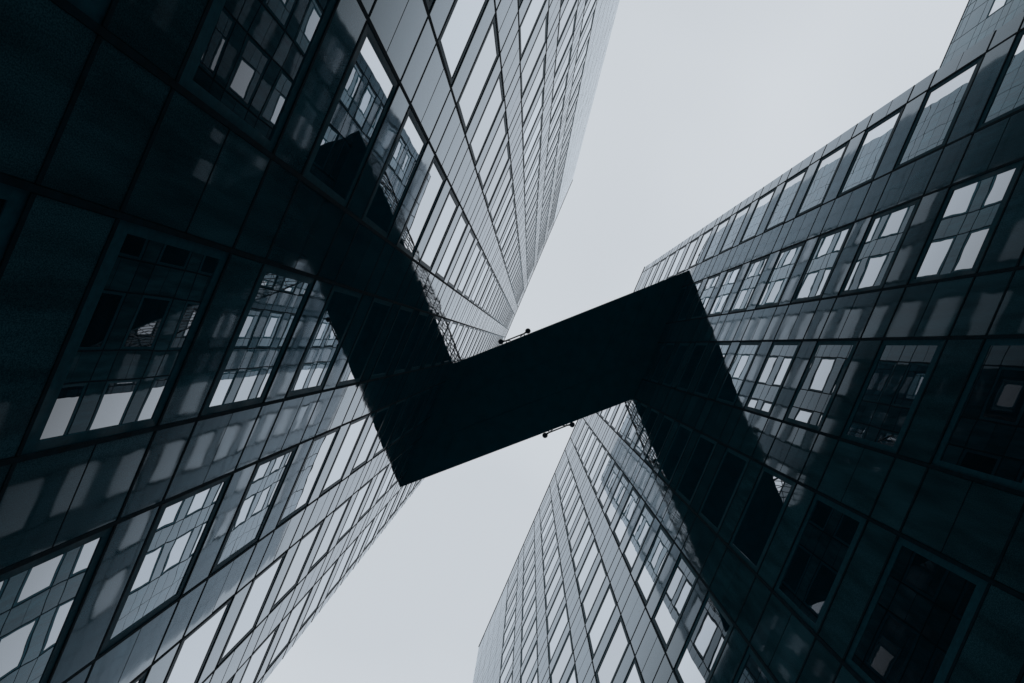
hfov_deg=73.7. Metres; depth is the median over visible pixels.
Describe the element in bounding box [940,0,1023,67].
glass tower
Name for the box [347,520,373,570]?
window
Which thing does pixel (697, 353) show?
window
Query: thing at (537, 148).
window
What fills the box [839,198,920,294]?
window
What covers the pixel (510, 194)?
window
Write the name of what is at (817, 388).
window
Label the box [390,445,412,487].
window
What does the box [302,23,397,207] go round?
window
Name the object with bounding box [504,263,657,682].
windows
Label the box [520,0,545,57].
window
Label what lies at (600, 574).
window
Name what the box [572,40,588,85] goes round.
window
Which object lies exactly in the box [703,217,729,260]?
window
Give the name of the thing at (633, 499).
window
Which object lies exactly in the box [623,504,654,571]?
window
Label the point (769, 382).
window
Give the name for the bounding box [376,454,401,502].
window
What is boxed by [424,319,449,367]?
window
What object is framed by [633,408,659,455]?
window
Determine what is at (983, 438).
window
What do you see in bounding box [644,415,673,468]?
window
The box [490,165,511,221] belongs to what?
window
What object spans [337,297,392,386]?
window
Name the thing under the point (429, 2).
window
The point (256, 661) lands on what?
window
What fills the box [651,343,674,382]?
window
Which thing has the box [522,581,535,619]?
window
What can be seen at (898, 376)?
window
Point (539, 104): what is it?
window
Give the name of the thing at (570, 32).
window
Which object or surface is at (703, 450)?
window
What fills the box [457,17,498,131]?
window
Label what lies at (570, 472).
window
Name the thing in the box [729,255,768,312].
window
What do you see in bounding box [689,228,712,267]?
window
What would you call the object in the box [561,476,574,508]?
window
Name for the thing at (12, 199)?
window
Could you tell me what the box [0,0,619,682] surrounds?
glass tower
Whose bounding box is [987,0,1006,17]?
window
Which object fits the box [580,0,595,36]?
window
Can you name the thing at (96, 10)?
window
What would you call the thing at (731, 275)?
window
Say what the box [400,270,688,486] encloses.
skybridge
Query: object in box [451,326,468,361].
window
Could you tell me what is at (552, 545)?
window
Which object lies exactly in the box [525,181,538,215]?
window
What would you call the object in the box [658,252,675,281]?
window
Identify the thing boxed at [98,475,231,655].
window
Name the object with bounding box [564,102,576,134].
window
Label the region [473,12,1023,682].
glass tower
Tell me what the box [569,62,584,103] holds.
window
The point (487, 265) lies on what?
window
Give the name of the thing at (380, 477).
window
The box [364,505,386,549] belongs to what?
window
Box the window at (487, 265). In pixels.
[470,261,489,302]
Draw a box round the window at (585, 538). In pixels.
[573,522,591,570]
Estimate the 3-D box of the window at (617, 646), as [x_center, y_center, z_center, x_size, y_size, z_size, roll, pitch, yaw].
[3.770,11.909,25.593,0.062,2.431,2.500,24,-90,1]
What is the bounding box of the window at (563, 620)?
[548,605,567,663]
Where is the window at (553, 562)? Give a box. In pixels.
[544,547,558,587]
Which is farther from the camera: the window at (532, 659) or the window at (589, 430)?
the window at (589, 430)
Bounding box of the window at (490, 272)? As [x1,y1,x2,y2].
[475,269,492,305]
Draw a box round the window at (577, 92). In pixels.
[566,85,579,121]
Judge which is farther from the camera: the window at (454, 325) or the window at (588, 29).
the window at (588, 29)
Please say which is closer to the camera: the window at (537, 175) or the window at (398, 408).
the window at (398, 408)
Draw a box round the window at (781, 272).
[755,242,804,308]
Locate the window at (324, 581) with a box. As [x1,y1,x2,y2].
[300,560,337,628]
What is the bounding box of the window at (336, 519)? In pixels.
[308,498,350,572]
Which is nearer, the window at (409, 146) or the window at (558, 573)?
the window at (409, 146)
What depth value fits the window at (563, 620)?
36.44 m
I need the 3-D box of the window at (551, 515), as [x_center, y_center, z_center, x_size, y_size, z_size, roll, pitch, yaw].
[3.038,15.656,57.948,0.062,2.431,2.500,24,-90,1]
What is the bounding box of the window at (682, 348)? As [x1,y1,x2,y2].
[662,343,689,386]
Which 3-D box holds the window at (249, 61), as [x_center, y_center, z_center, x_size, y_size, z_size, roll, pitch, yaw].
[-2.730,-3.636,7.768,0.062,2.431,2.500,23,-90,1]
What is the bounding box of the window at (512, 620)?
[503,608,515,645]
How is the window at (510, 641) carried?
in the glass tower at (799, 458)
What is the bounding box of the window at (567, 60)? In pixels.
[552,45,571,101]
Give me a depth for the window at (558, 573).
43.69 m
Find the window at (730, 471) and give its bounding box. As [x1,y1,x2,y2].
[698,447,750,532]
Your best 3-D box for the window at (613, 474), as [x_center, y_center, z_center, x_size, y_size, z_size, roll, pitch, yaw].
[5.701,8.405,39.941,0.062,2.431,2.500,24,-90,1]
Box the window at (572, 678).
[567,665,576,682]
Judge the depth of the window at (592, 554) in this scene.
36.43 m
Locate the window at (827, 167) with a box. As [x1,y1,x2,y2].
[796,142,848,215]
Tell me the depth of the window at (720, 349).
29.14 m
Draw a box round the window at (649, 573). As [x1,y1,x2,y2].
[635,525,672,604]
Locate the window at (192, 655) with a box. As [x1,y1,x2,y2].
[165,598,232,682]
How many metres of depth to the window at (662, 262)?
57.96 m
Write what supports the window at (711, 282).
in the glass tower at (799, 458)
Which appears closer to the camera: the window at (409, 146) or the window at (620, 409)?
the window at (409, 146)
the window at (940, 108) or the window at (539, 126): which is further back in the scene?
the window at (539, 126)
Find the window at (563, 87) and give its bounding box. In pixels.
[550,73,567,122]
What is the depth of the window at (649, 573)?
25.56 m
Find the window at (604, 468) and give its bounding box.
[593,453,611,494]
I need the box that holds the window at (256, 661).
[240,626,278,682]
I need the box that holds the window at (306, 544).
[271,521,323,610]
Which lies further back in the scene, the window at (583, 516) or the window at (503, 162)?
the window at (583, 516)
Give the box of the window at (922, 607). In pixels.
[844,536,987,682]
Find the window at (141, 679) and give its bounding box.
[133,670,148,682]
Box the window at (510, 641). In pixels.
[501,627,514,667]
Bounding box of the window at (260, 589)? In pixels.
[217,552,286,666]
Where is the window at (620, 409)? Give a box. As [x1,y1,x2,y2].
[611,401,626,429]
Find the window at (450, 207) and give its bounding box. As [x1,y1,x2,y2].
[420,190,458,270]
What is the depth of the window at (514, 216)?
43.95 m
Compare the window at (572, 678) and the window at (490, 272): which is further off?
the window at (490, 272)
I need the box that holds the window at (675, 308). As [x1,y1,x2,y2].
[667,286,687,322]
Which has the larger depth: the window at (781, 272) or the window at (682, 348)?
the window at (682, 348)
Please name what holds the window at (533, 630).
in the glass tower at (799, 458)
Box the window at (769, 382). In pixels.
[744,341,800,415]
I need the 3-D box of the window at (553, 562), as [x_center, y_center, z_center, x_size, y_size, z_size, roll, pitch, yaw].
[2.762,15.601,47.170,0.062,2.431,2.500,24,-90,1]
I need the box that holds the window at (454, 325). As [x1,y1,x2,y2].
[435,322,457,364]
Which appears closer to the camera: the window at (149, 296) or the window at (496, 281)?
the window at (149, 296)
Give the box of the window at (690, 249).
[677,237,698,273]
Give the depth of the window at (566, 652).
32.99 m
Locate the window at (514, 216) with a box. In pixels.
[500,211,515,251]
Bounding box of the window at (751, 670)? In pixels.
[733,647,774,682]
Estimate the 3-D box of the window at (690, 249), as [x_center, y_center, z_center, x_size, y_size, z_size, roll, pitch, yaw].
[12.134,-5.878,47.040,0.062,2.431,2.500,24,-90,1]
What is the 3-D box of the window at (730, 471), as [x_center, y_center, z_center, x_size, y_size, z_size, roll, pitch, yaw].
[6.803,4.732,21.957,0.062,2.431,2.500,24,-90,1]
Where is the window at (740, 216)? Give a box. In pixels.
[719,204,750,253]
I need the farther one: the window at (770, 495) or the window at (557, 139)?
the window at (557, 139)
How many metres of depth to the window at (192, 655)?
15.20 m
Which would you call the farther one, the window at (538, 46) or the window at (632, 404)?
the window at (632, 404)
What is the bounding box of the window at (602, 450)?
[588,445,605,481]
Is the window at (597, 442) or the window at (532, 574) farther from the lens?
the window at (532, 574)
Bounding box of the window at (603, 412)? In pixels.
[600,409,606,417]
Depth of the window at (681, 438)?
29.17 m
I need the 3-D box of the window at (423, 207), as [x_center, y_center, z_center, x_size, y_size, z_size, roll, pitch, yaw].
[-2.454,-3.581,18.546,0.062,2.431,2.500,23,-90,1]
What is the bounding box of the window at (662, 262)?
[651,258,665,284]
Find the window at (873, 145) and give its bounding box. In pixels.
[837,106,904,196]
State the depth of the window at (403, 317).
22.21 m
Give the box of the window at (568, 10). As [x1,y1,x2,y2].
[557,0,576,45]
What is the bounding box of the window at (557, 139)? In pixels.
[546,132,559,167]
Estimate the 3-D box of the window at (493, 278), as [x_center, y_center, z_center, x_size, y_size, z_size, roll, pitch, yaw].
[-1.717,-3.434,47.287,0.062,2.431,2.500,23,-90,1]
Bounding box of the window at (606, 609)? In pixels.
[588,585,616,658]
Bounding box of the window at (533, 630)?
[521,618,536,665]
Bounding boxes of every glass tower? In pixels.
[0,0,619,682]
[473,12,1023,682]
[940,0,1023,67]
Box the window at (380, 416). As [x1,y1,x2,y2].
[351,406,389,472]
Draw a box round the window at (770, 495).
[729,466,795,572]
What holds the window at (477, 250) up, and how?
in the glass tower at (266, 268)
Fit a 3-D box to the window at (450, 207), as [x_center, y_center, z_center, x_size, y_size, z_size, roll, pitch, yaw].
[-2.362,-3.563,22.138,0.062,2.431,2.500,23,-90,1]
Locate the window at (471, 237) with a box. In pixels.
[448,229,475,287]
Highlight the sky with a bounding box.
[264,0,968,682]
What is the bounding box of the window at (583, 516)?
[569,509,586,551]
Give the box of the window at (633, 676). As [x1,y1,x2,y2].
[624,659,642,682]
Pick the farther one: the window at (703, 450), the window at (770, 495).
the window at (703, 450)
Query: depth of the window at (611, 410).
50.74 m
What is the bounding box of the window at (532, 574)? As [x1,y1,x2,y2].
[523,565,534,599]
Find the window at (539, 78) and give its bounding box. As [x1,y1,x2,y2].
[522,55,545,124]
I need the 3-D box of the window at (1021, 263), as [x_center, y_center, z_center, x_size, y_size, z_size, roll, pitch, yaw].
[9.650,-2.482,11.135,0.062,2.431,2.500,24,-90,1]
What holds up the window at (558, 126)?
in the glass tower at (266, 268)
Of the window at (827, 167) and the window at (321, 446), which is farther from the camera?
the window at (827, 167)
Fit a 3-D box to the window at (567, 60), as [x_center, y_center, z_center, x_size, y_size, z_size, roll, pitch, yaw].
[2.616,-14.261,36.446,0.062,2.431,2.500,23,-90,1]
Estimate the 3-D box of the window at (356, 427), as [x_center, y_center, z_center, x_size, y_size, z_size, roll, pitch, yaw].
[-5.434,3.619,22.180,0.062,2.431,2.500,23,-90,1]
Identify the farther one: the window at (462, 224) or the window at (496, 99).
the window at (462, 224)
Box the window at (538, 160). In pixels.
[525,154,539,195]
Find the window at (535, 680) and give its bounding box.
[531,669,537,682]
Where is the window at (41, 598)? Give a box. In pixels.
[0,527,112,682]
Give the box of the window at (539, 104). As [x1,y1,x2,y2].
[523,88,543,149]
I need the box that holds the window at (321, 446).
[277,428,339,526]
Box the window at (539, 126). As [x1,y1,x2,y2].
[524,116,541,167]
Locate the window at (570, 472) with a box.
[560,469,571,498]
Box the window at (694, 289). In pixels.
[677,280,702,320]
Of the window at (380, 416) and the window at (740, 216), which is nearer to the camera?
the window at (380, 416)
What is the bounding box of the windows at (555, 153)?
[228,0,586,682]
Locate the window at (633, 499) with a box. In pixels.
[613,488,640,545]
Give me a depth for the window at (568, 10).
29.61 m
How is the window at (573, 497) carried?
in the glass tower at (799, 458)
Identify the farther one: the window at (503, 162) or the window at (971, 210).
the window at (503, 162)
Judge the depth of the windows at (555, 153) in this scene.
65.87 m
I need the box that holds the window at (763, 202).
[739,188,775,243]
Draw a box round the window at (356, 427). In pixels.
[320,415,368,495]
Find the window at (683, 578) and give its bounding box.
[652,554,697,649]
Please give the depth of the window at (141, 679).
12.49 m
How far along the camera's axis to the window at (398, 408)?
29.46 m
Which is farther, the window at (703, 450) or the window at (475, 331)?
the window at (475, 331)
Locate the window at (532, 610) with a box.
[522,597,535,639]
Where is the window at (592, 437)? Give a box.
[581,432,594,463]
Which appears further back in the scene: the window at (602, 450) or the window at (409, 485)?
the window at (409, 485)
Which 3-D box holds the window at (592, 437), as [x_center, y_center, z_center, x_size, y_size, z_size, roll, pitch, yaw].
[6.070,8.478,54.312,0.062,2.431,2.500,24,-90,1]
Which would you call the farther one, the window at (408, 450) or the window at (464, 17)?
the window at (408, 450)
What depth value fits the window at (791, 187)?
29.09 m
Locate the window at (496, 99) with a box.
[469,73,503,165]
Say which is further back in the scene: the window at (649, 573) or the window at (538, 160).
the window at (538, 160)
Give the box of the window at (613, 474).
[598,463,619,508]
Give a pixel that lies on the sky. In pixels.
(698, 106)
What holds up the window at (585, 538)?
in the glass tower at (799, 458)
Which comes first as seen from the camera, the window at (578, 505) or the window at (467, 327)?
the window at (467, 327)
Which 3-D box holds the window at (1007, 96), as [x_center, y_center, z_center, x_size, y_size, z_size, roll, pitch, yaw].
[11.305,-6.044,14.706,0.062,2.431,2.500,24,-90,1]
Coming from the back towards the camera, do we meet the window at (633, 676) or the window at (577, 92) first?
the window at (577, 92)
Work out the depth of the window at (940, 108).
18.24 m
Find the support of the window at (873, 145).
in the glass tower at (799, 458)
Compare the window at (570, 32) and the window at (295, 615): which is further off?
the window at (570, 32)
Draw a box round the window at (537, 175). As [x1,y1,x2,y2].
[525,170,538,206]
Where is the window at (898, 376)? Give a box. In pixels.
[841,340,944,453]
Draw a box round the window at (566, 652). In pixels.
[550,632,572,682]
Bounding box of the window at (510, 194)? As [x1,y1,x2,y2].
[494,183,513,232]
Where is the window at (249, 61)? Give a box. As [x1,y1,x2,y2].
[177,0,336,152]
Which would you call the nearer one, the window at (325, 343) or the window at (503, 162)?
the window at (325, 343)
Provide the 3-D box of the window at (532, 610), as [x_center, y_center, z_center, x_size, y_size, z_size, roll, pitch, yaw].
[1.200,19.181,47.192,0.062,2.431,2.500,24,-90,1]
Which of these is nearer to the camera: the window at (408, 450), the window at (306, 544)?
the window at (306, 544)
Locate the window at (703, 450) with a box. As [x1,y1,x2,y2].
[675,434,716,505]
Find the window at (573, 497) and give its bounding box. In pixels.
[564,485,578,521]
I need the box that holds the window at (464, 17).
[438,0,487,85]
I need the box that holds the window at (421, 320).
[393,312,428,373]
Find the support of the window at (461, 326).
in the glass tower at (266, 268)
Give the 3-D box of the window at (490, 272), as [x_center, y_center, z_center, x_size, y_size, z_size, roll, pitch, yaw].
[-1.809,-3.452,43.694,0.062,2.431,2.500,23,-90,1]
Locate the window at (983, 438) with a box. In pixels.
[931,338,1023,491]
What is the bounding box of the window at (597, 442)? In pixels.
[584,438,599,472]
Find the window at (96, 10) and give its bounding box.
[68,0,110,24]
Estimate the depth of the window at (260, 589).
18.60 m
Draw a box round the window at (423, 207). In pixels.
[397,157,445,257]
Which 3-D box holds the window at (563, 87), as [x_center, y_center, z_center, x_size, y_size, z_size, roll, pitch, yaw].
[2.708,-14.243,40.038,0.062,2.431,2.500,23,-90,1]
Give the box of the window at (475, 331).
[462,328,477,359]
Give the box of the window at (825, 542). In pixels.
[774,494,868,632]
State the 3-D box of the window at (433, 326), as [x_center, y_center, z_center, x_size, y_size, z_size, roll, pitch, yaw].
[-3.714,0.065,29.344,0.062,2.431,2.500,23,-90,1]
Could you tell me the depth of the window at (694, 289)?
39.95 m
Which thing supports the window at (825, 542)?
in the glass tower at (799, 458)
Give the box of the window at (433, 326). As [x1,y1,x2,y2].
[411,316,440,370]
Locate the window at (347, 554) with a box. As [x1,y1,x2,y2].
[326,537,357,596]
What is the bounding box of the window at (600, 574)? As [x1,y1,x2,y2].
[582,559,606,622]
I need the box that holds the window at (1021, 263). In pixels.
[1019,254,1023,265]
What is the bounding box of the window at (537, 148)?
[524,137,540,183]
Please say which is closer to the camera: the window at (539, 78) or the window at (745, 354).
the window at (745, 354)
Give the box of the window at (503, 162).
[485,144,509,206]
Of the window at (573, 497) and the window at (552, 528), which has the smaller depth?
the window at (573, 497)
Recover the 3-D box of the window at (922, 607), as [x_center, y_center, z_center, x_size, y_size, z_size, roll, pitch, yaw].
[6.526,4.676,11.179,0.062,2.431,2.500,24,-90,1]
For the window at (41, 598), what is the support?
in the glass tower at (266, 268)
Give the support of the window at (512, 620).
in the glass tower at (799, 458)
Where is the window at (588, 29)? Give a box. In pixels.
[576,10,594,61]
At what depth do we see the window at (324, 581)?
29.49 m
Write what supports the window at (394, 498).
in the glass tower at (266, 268)
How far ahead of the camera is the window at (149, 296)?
7.55 m
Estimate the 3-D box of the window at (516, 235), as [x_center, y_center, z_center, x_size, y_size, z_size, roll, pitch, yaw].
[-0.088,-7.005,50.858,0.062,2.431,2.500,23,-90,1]
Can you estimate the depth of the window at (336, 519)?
25.86 m
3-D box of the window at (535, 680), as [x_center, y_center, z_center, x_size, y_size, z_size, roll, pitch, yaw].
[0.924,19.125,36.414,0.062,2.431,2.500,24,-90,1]
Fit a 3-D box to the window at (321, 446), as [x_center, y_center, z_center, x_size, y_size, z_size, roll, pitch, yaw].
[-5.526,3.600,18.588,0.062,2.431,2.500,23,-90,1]
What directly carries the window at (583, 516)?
in the glass tower at (799, 458)
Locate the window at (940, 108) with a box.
[894,55,983,168]
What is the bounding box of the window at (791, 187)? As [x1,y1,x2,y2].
[764,168,807,231]
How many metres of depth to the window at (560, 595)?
40.03 m
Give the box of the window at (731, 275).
[708,265,741,315]
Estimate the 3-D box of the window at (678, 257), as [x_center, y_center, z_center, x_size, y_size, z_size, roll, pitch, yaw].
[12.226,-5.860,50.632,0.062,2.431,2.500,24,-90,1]
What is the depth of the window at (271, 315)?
11.26 m
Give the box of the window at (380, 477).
[359,465,388,519]
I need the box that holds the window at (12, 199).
[0,183,29,261]
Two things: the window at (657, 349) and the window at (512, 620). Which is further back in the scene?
the window at (512, 620)
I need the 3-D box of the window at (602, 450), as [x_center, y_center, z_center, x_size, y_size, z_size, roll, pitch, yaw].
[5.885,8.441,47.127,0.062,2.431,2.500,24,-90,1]
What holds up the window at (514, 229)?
in the glass tower at (266, 268)
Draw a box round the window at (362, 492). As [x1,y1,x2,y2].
[337,480,371,542]
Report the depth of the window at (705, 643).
18.47 m
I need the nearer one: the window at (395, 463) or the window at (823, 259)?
the window at (823, 259)
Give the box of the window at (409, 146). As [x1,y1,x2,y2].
[362,108,426,237]
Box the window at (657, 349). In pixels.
[642,343,662,379]
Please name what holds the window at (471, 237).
in the glass tower at (266, 268)
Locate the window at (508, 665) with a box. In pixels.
[500,647,513,682]
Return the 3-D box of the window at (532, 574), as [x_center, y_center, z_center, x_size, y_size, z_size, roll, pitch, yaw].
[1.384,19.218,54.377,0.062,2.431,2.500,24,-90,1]
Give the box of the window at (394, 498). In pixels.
[377,492,398,533]
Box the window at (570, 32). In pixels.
[554,11,576,76]
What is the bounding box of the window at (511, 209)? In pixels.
[497,200,514,242]
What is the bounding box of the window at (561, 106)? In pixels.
[548,96,564,141]
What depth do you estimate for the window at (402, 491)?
47.64 m
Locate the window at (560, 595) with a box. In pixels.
[547,582,564,633]
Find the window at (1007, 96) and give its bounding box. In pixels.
[976,30,1023,129]
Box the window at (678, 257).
[667,245,685,278]
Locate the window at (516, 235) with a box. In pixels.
[504,230,517,263]
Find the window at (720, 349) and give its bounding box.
[693,342,730,397]
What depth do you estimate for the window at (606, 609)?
29.20 m
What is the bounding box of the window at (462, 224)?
[436,212,467,280]
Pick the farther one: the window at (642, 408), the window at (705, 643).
the window at (642, 408)
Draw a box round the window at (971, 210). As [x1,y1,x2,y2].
[908,160,1023,283]
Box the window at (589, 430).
[578,427,590,456]
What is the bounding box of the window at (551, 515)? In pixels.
[541,510,553,540]
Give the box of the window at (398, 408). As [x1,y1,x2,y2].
[374,399,405,456]
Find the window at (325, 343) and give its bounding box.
[286,285,362,397]
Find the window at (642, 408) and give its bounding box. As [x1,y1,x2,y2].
[625,403,646,445]
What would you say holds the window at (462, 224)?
in the glass tower at (266, 268)
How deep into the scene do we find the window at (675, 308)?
43.24 m
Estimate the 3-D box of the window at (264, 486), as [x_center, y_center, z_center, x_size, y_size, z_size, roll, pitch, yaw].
[-5.619,3.582,14.995,0.062,2.431,2.500,23,-90,1]
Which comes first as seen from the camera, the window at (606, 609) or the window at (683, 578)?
the window at (683, 578)
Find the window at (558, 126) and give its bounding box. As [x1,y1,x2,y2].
[547,116,561,155]
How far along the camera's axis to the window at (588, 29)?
40.18 m
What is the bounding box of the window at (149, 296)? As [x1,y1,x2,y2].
[21,219,228,454]
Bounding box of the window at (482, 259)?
[464,253,485,298]
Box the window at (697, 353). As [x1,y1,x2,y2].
[676,343,707,391]
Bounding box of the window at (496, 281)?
[483,279,497,310]
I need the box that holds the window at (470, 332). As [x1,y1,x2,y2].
[457,327,473,360]
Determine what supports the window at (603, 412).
in the glass tower at (799, 458)
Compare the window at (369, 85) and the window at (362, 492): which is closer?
the window at (369, 85)
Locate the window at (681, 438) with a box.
[658,423,692,484]
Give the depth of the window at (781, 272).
25.50 m
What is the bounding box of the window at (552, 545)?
[543,533,556,569]
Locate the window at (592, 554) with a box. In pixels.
[577,538,598,593]
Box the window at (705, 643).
[674,591,732,682]
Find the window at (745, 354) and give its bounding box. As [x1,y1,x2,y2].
[716,342,760,405]
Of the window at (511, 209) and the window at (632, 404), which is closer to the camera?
the window at (511, 209)
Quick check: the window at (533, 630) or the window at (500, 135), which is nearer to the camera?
the window at (500, 135)
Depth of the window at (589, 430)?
58.08 m
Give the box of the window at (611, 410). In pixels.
[605,406,615,422]
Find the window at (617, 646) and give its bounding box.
[595,616,628,682]
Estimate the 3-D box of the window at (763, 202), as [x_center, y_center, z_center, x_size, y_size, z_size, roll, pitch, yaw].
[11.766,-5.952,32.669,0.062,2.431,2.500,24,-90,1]
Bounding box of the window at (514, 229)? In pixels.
[502,221,516,258]
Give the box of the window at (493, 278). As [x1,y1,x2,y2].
[480,275,494,308]
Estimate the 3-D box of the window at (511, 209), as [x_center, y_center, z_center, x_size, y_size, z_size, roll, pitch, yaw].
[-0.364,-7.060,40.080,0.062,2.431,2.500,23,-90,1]
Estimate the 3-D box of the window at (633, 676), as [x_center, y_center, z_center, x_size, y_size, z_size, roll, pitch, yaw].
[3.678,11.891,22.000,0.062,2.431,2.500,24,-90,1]
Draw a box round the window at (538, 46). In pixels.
[521,13,547,96]
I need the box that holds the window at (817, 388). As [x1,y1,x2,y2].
[783,341,857,431]
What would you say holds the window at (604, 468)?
in the glass tower at (799, 458)
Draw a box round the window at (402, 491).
[389,485,406,518]
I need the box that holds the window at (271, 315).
[201,263,314,415]
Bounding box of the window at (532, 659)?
[521,641,536,682]
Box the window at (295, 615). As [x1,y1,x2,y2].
[267,589,311,669]
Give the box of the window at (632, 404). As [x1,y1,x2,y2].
[617,399,636,436]
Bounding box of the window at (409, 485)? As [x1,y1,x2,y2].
[400,483,411,504]
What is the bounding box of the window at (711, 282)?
[691,274,719,318]
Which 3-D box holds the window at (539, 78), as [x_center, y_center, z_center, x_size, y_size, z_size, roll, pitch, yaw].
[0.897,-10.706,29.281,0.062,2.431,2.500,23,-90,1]
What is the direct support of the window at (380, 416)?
in the glass tower at (266, 268)
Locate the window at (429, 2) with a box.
[426,0,433,10]
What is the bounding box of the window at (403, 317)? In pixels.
[370,305,413,378]
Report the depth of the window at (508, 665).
47.47 m
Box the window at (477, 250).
[457,243,480,293]
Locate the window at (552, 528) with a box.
[542,521,554,553]
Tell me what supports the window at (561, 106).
in the glass tower at (266, 268)
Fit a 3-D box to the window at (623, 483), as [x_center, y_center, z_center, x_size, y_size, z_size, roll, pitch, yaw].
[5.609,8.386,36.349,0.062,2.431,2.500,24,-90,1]
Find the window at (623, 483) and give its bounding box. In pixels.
[605,474,628,524]
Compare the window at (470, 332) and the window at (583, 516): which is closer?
the window at (583, 516)
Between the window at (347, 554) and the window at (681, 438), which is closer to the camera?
the window at (681, 438)
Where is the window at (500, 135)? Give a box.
[478,114,506,188]
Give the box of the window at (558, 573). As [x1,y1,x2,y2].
[545,563,561,608]
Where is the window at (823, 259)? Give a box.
[791,224,852,302]
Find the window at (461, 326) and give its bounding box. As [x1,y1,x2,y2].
[443,324,463,363]
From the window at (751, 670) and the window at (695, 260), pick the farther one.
the window at (695, 260)
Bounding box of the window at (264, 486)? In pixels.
[211,446,297,573]
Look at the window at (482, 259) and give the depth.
36.65 m
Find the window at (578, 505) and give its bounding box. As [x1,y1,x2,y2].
[566,496,581,534]

